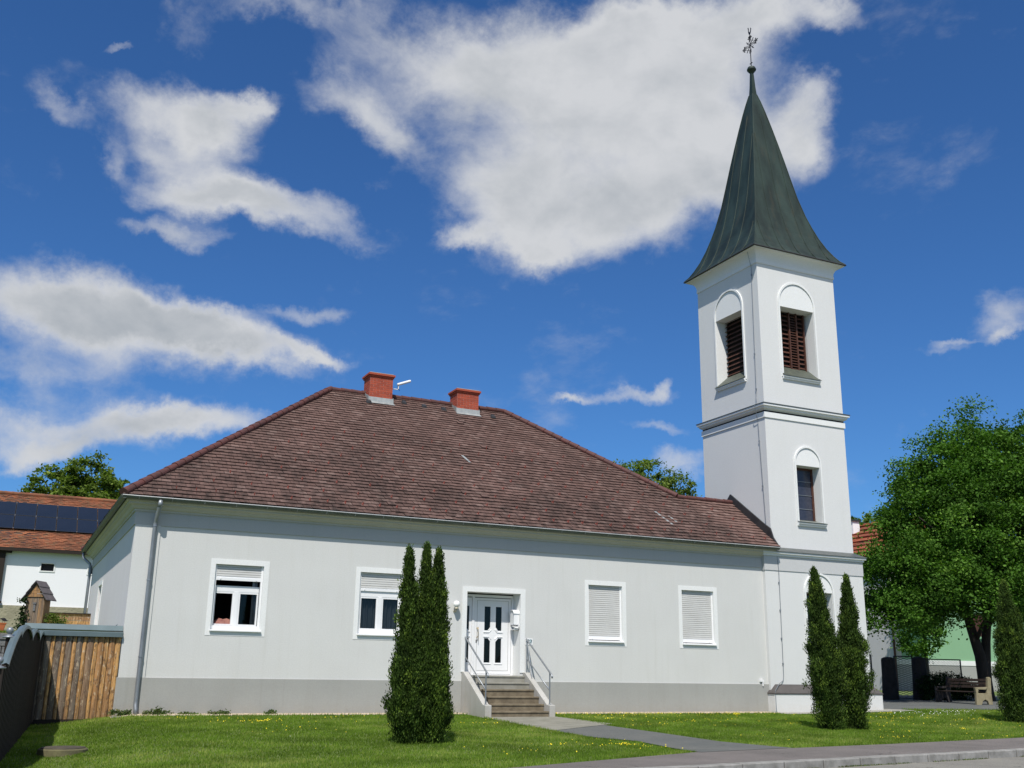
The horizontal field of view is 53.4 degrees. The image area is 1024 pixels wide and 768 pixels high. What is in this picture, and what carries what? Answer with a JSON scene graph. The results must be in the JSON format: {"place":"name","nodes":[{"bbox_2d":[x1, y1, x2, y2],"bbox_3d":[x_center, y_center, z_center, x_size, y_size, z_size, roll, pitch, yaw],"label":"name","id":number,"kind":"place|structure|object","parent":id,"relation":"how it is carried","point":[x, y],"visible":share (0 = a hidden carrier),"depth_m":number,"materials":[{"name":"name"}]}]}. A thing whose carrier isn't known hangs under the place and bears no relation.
{"place":"outdoors","nodes":[
{"label":"outdoors","id":0,"kind":"place"},
{"bbox_2d":[0,690,1023,767],"bbox_3d":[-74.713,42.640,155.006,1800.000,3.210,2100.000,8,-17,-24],"label":"ground","id":1,"kind":"structure","parent":0,"point":[192,753],"depth_m":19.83,"materials":[{"name":"green plant"}]},
{"bbox_2d":[0,633,7,664],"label":"stone wall","id":2,"kind":"structure","parent":1,"relation":"on","point":[2,643],"depth_m":27.27,"materials":[{"name":"grey stone"}]},
{"bbox_2d":[0,623,6,630],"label":"planter","id":3,"kind":"object","parent":2,"relation":"on","point":[2,626],"visible":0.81,"depth_m":27.44,"materials":[{"name":"ceramic"}]},
{"bbox_2d":[0,624,44,761],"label":"side fence","id":4,"kind":"object","parent":1,"relation":"on","point":[19,661],"visible":0.93,"depth_m":18.66,"materials":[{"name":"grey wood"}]},
{"bbox_2d":[21,580,55,623],"bbox_3d":[-13.863,6.995,29.632,0.781,2.489,0.580,0,-16,4],"label":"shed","id":5,"kind":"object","parent":1,"relation":"on","point":[39,595],"visible":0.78,"depth_m":29.65,"materials":[{"name":"brown wood"}]},
{"bbox_2d":[12,597,28,629],"bbox_3d":[-14.192,6.742,29.503,0.462,1.184,0.432,14,-21,-39],"label":"ivy","id":6,"kind":"object","parent":5,"relation":"attached to","point":[22,618],"visible":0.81,"depth_m":29.48,"materials":[{"name":"green plant"}]},
{"bbox_2d":[40,612,72,623],"bbox_3d":[-13.333,7.092,29.622,0.716,0.912,1.015,-14,-22,42],"label":"conifer shrub","id":7,"kind":"object","parent":1,"relation":"on","point":[55,618],"visible":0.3,"depth_m":29.61,"materials":[{"name":"green plant"}]},
{"bbox_2d":[0,490,117,633],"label":"barn","id":8,"kind":"structure","parent":1,"relation":"on","point":[56,562],"depth_m":52.65,"materials":[{"name":"paint"}]},
{"bbox_2d":[0,514,14,528],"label":"solar panel","id":9,"kind":"object","parent":8,"relation":"attached to","point":[6,520],"visible":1,"depth_m":53.64,"materials":[{"name":"blue glass"}]},
{"bbox_2d":[0,501,16,514],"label":"solar panel","id":10,"kind":"object","parent":8,"relation":"attached to","point":[8,508],"visible":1,"depth_m":54.92,"materials":[{"name":"blue glass"}]},
{"bbox_2d":[13,515,35,529],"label":"solar panel","id":11,"kind":"object","parent":8,"relation":"attached to","point":[24,522],"visible":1,"depth_m":53.96,"materials":[{"name":"blue glass"}]},
{"bbox_2d":[15,502,37,515],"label":"solar panel","id":12,"kind":"object","parent":8,"relation":"attached to","point":[26,509],"visible":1,"depth_m":55.29,"materials":[{"name":"blue glass"}]},
{"bbox_2d":[35,516,56,530],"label":"solar panel","id":13,"kind":"object","parent":8,"relation":"attached to","point":[45,524],"visible":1,"depth_m":54.39,"materials":[{"name":"blue glass"}]},
{"bbox_2d":[37,504,57,517],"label":"solar panel","id":14,"kind":"object","parent":8,"relation":"attached to","point":[44,510],"visible":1,"depth_m":55.69,"materials":[{"name":"blue glass"}]},
{"bbox_2d":[39,562,55,571],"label":"window","id":15,"kind":"structure","parent":8,"relation":"in","point":[47,567],"depth_m":52.62,"materials":[{"name":"glass"}]},
{"bbox_2d":[56,518,77,532],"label":"solar panel","id":16,"kind":"object","parent":8,"relation":"attached to","point":[66,525],"visible":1,"depth_m":54.82,"materials":[{"name":"blue glass"}]},
{"bbox_2d":[57,505,77,518],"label":"solar panel","id":17,"kind":"object","parent":8,"relation":"attached to","point":[68,512],"visible":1,"depth_m":56.13,"materials":[{"name":"blue glass"}]},
{"bbox_2d":[77,519,97,533],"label":"solar panel","id":18,"kind":"object","parent":8,"relation":"attached to","point":[87,526],"visible":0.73,"depth_m":55.27,"materials":[{"name":"blue glass"}]},
{"bbox_2d":[78,507,97,520],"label":"solar panel","id":19,"kind":"object","parent":8,"relation":"attached to","point":[85,513],"visible":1,"depth_m":56.55,"materials":[{"name":"blue glass"}]},
{"bbox_2d":[98,508,109,520],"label":"solar panel","id":20,"kind":"object","parent":8,"relation":"attached to","point":[102,513],"visible":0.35,"depth_m":57.04,"materials":[{"name":"blue glass"}]},
{"bbox_2d":[36,745,87,757],"bbox_3d":[-8.065,6.633,18.276,0.860,0.245,0.860,8,-17,-24],"label":"manhole cover","id":21,"kind":"object","parent":1,"relation":"on","point":[57,751],"visible":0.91,"depth_m":17.98,"materials":[{"name":"concrete"}]},
{"bbox_2d":[48,612,90,624],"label":"plank wall","id":22,"kind":"structure","parent":1,"relation":"on","point":[81,618],"depth_m":35.39,"materials":[{"name":"brown wood"}]},
{"bbox_2d":[17,450,129,499],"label":"tree","id":23,"kind":"object","parent":1,"relation":"on","point":[72,481],"visible":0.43,"depth_m":66.63,"materials":[{"name":"green plant"}]},
{"bbox_2d":[25,623,122,724],"bbox_3d":[-10.541,6.911,24.228,2.190,2.420,0.275,8,-17,-24],"label":"log fence","id":24,"kind":"object","parent":1,"relation":"on","point":[77,672],"visible":0.98,"depth_m":24.27,"materials":[{"name":"brown wood"}]},
{"bbox_2d":[112,714,467,717],"bbox_3d":[-5.252,8.553,25.736,9.195,0.369,0.070,8,-17,-24],"label":"kerb strip","id":25,"kind":"object","parent":1,"relation":"on","point":[208,715],"visible":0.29,"depth_m":24.45,"materials":[{"name":"concrete"}]},
{"bbox_2d":[380,543,429,743],"bbox_3d":[-2.008,5.180,20.337,1.119,3.979,0.992,8,-17,-24],"label":"thuja","id":26,"kind":"object","parent":1,"relation":"on","point":[401,702],"visible":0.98,"depth_m":19.98,"materials":[{"name":"green plant"}]},
{"bbox_2d":[80,371,779,715],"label":"house","id":27,"kind":"structure","parent":1,"relation":"on","point":[281,539],"depth_m":29.81,"materials":[{"name":"paint"}]},
{"bbox_2d":[94,580,102,624],"bbox_3d":[-13.454,7.404,33.040,0.017,1.960,1.540,8,-17,-25],"label":"window","id":28,"kind":"structure","parent":27,"relation":"in","point":[101,583],"depth_m":32.92,"materials":[{"name":"paint"}]},
{"bbox_2d":[213,618,231,625],"bbox_3d":[-7.513,6.214,26.420,0.620,0.279,0.530,8,-17,-24],"label":"bedding","id":29,"kind":"object","parent":27,"relation":"on","point":[221,621],"visible":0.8,"depth_m":26.29,"materials":[{"name":"fabric"}]},
{"bbox_2d":[204,558,269,636],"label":"window","id":30,"kind":"structure","parent":27,"relation":"in","point":[238,589],"depth_m":26.51,"materials":[{"name":"paint"}]},
{"bbox_2d":[353,567,403,639],"bbox_3d":[-3.636,6.048,28.026,1.509,1.929,0.342,8,-17,-24],"label":"window","id":31,"kind":"structure","parent":27,"relation":"in","point":[376,604],"depth_m":27.97,"materials":[{"name":"paint"}]},
{"bbox_2d":[393,380,410,390],"bbox_3d":[-4.102,0.034,37.255,0.837,0.477,0.103,8,-17,-22],"label":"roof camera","id":32,"kind":"object","parent":27,"relation":"attached to","point":[402,383],"visible":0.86,"depth_m":37.26,"materials":[{"name":"white plastic"}]},
{"bbox_2d":[453,601,459,612],"bbox_3d":[-1.565,6.283,28.754,0.189,0.325,0.264,2,-16,-5],"label":"wall lamp","id":33,"kind":"object","parent":27,"relation":"attached to","point":[456,604],"visible":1,"depth_m":28.67,"materials":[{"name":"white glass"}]},
{"bbox_2d":[466,594,513,675],"bbox_3d":[-0.731,7.268,29.540,1.692,2.260,0.141,8,-17,-25],"label":"door","id":34,"kind":"structure","parent":27,"relation":"in","point":[489,632],"depth_m":29.60,"materials":[{"name":"white plastic"}]},
{"bbox_2d":[509,610,519,629],"bbox_3d":[0.067,6.886,29.745,0.190,0.570,0.300,8,-17,-24],"label":"mailbox","id":35,"kind":"object","parent":27,"relation":"attached to","point":[514,617],"visible":1,"depth_m":29.67,"materials":[{"name":"white plastic"}]},
{"bbox_2d":[585,580,626,646],"bbox_3d":[2.812,6.971,30.954,1.453,1.929,0.265,8,-17,-25],"label":"window","id":36,"kind":"structure","parent":27,"relation":"in","point":[605,601],"depth_m":30.96,"materials":[{"name":"paint"}]},
{"bbox_2d":[678,585,718,648],"bbox_3d":[5.882,7.415,32.367,1.491,1.929,0.265,8,-17,-25],"label":"window","id":37,"kind":"structure","parent":27,"relation":"in","point":[698,614],"depth_m":32.38,"materials":[{"name":"paint"}]},
{"bbox_2d":[413,540,457,743],"bbox_3d":[-1.629,5.194,20.513,1.113,4.076,1.034,8,-17,-24],"label":"thuja","id":38,"kind":"object","parent":1,"relation":"on","point":[433,605],"visible":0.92,"depth_m":20.29,"materials":[{"name":"green plant"}]},
{"bbox_2d":[461,671,554,716],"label":"entrance steps","id":39,"kind":"structure","parent":1,"relation":"on","point":[524,695],"depth_m":27.90,"materials":[{"name":"concrete"}]},
{"bbox_2d":[464,637,488,704],"bbox_3d":[-0.973,7.791,27.782,0.080,1.794,1.632,8,-17,-24],"label":"handrail","id":40,"kind":"object","parent":39,"relation":"on","point":[484,668],"visible":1,"depth_m":27.70,"materials":[{"name":"metal"}]},
{"bbox_2d":[526,638,552,704],"bbox_3d":[0.756,8.042,28.578,0.080,1.794,1.632,8,-17,-24],"label":"handrail","id":41,"kind":"object","parent":39,"relation":"on","point":[534,650],"visible":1,"depth_m":28.83,"materials":[{"name":"metal"}]},
{"bbox_2d":[483,717,611,729],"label":"entrance slab","id":42,"kind":"structure","parent":1,"relation":"on","point":[557,723],"depth_m":25.73,"materials":[{"name":"concrete"}]},
{"bbox_2d":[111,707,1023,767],"bbox_3d":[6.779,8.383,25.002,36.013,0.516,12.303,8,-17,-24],"label":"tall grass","id":43,"kind":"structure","parent":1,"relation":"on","point":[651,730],"depth_m":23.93,"materials":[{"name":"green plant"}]},
{"bbox_2d":[166,712,1001,753],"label":"yellow flowers","id":44,"kind":"object","parent":1,"relation":"on","point":[620,718],"visible":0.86,"depth_m":25.40,"materials":[{"name":"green plant"}]},
{"bbox_2d":[613,457,701,496],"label":"tree","id":45,"kind":"object","parent":1,"relation":"on","point":[668,481],"visible":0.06,"depth_m":62.63,"materials":[{"name":"green plant"}]},
{"bbox_2d":[684,28,883,711],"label":"church tower","id":46,"kind":"structure","parent":1,"relation":"on","point":[774,417],"depth_m":36.90,"materials":[{"name":"paint"}]},
{"bbox_2d":[714,289,746,391],"bbox_3d":[8.322,-1.690,38.058,0.730,3.785,1.730,8,-17,-25],"label":"belfry window","id":47,"kind":"structure","parent":46,"relation":"in","point":[729,302],"depth_m":38.39,"materials":[{"name":"paint"}]},
{"bbox_2d":[777,283,821,384],"bbox_3d":[10.320,-1.849,37.374,1.720,3.780,0.730,8,-17,-25],"label":"belfry window","id":48,"kind":"structure","parent":46,"relation":"in","point":[791,295],"depth_m":37.51,"materials":[{"name":"paint"}]},
{"bbox_2d":[794,446,827,527],"bbox_3d":[10.325,3.616,35.777,1.270,2.835,0.550,8,-17,-25],"label":"tower window","id":49,"kind":"structure","parent":46,"relation":"in","point":[809,490],"depth_m":35.93,"materials":[{"name":"paint"}]},
{"bbox_2d":[804,573,836,652],"bbox_3d":[10.310,7.778,34.451,1.350,2.705,0.580,8,-17,-25],"label":"tower window","id":50,"kind":"structure","parent":46,"relation":"in","point":[829,589],"depth_m":34.66,"materials":[{"name":"paint"}]},
{"bbox_2d":[802,566,852,729],"bbox_3d":[8.187,6.930,26.807,1.312,4.319,1.211,8,-17,-24],"label":"thuja","id":51,"kind":"object","parent":1,"relation":"on","point":[827,681],"visible":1,"depth_m":26.49,"materials":[{"name":"green plant"}]},
{"bbox_2d":[636,748,1023,767],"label":"kerb","id":52,"kind":"structure","parent":1,"relation":"on","point":[885,759],"depth_m":18.57,"materials":[{"name":"concrete"}]},
{"bbox_2d":[779,709,913,713],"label":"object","id":53,"kind":"structure","parent":1,"relation":"on","point":[888,710],"depth_m":33.52,"materials":[{"name":"concrete"}]},
{"bbox_2d":[836,572,877,729],"bbox_3d":[9.068,7.106,27.115,1.149,4.167,1.063,8,-17,-24],"label":"thuja","id":54,"kind":"object","parent":1,"relation":"on","point":[854,646],"visible":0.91,"depth_m":26.80,"materials":[{"name":"green plant"}]},
{"bbox_2d":[851,511,875,523],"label":"tree","id":55,"kind":"object","parent":1,"relation":"on","point":[864,521],"visible":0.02,"depth_m":89.47,"materials":[{"name":"green plant"}]},
{"bbox_2d":[888,618,951,674],"bbox_3d":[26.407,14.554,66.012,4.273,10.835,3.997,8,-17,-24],"label":"shrub","id":56,"kind":"object","parent":1,"relation":"on","point":[924,645],"visible":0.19,"depth_m":64.93,"materials":[{"name":"green plant"}]},
{"bbox_2d":[925,659,961,698],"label":"wire fence","id":57,"kind":"object","parent":1,"relation":"on","point":[959,661],"visible":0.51,"depth_m":43.01,"materials":[{"name":"black metal"}]},
{"bbox_2d":[990,578,1023,721],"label":"thuja","id":58,"kind":"object","parent":1,"relation":"on","point":[1008,667],"visible":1,"depth_m":30.33,"materials":[{"name":"green plant"}]},
{"bbox_2d":[0,0,1023,534],"label":"sky","id":59,"kind":"structure","parent":0,"point":[217,217],"materials":[{"name":"blue"}]},
{"bbox_2d":[557,725,791,751],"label":"path","id":60,"kind":"structure","parent":0,"point":[669,740],"depth_m":22.02,"materials":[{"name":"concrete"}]},
{"bbox_2d":[512,737,1023,767],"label":"pavement","id":61,"kind":"structure","parent":0,"point":[715,757],"depth_m":19.37,"materials":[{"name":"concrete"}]},
{"bbox_2d":[834,757,1023,767],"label":"road","id":62,"kind":"structure","parent":0,"point":[1012,762],"depth_m":19.01,"materials":[{"name":"grey asphalt"}]},
{"bbox_2d":[807,756,1022,767],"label":"kerb weeds","id":63,"kind":"object","parent":62,"relation":"on","point":[856,765],"visible":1,"depth_m":18.84,"materials":[{"name":"green plant"}]},
{"bbox_2d":[883,695,1005,709],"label":"yard","id":64,"kind":"structure","parent":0,"point":[926,704],"depth_m":37.75,"materials":[{"name":"concrete"}]},
{"bbox_2d":[869,654,873,686],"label":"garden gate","id":65,"kind":"structure","parent":64,"relation":"on","point":[870,657],"depth_m":43.04,"materials":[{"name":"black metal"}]},
{"bbox_2d":[881,657,899,699],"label":"gate post","id":66,"kind":"object","parent":64,"relation":"on","point":[890,690],"visible":0.91,"depth_m":42.48,"materials":[{"name":"metal"}]},
{"bbox_2d":[893,656,912,698],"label":"wire fence","id":67,"kind":"object","parent":64,"relation":"on","point":[904,674],"visible":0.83,"depth_m":42.65,"materials":[{"name":"black metal"}]},
{"bbox_2d":[911,657,929,699],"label":"gate post","id":68,"kind":"object","parent":64,"relation":"on","point":[918,664],"visible":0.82,"depth_m":42.37,"materials":[{"name":"metal"}]},
{"bbox_2d":[851,519,1023,691],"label":"green house","id":69,"kind":"structure","parent":64,"relation":"on","point":[956,648],"depth_m":70.19,"materials":[{"name":"paint"}]},
{"bbox_2d":[974,615,982,638],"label":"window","id":70,"kind":"structure","parent":69,"relation":"in","point":[976,626],"depth_m":71.99,"materials":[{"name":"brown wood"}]},
{"bbox_2d":[853,393,1023,700],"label":"maple tree","id":71,"kind":"object","parent":64,"relation":"on","point":[957,554],"visible":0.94,"depth_m":41.01,"materials":[{"name":"green plant"}]},
{"bbox_2d":[911,671,978,699],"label":"hedge","id":72,"kind":"object","parent":64,"relation":"on","point":[935,680],"visible":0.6,"depth_m":41.93,"materials":[{"name":"green plant"}]},
{"bbox_2d":[934,677,992,704],"bbox_3d":[17.139,11.660,38.781,0.668,0.998,2.768,3,-16,-8],"label":"bench","id":73,"kind":"object","parent":64,"relation":"on","point":[981,697],"visible":0.94,"depth_m":38.43,"materials":[{"name":"concrete"}]},
{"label":"gravel bed","id":74,"kind":"structure","parent":0,"visible":0},
{"bbox_2d":[107,708,131,715],"bbox_3d":[-9.314,7.846,24.208,0.594,0.270,0.353,8,-17,-24],"label":"weed","id":75,"kind":"object","parent":74,"relation":"on","point":[119,712],"visible":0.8,"depth_m":24.18,"materials":[{"name":"green plant"}]},
{"bbox_2d":[142,706,173,714],"bbox_3d":[-8.568,7.938,24.646,0.767,0.294,0.335,8,-17,-24],"label":"weed","id":76,"kind":"object","parent":74,"relation":"on","point":[156,711],"visible":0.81,"depth_m":24.59,"materials":[{"name":"green plant"}]},
{"bbox_2d":[177,710,198,714],"bbox_3d":[-7.913,8.084,24.950,0.645,0.178,0.360,8,-17,-24],"label":"weed","id":77,"kind":"object","parent":74,"relation":"on","point":[187,712],"visible":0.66,"depth_m":24.92,"materials":[{"name":"green plant"}]},
{"bbox_2d":[207,708,230,714],"bbox_3d":[-7.270,8.159,25.271,0.588,0.224,0.313,8,-17,-24],"label":"weed","id":78,"kind":"object","parent":74,"relation":"on","point":[220,711],"visible":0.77,"depth_m":25.25,"materials":[{"name":"green plant"}]},
{"bbox_2d":[264,709,276,713],"bbox_3d":[-6.129,8.341,25.811,0.345,0.200,0.375,4,-16,-12],"label":"weed","id":79,"kind":"object","parent":74,"relation":"on","point":[271,711],"visible":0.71,"depth_m":25.79,"materials":[{"name":"green plant"}]},
{"bbox_2d":[110,711,777,716],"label":"pebbles","id":80,"kind":"object","parent":74,"relation":"on","point":[455,712],"visible":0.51,"depth_m":26.74,"materials":[{"name":"grey gravel"}]}
]}

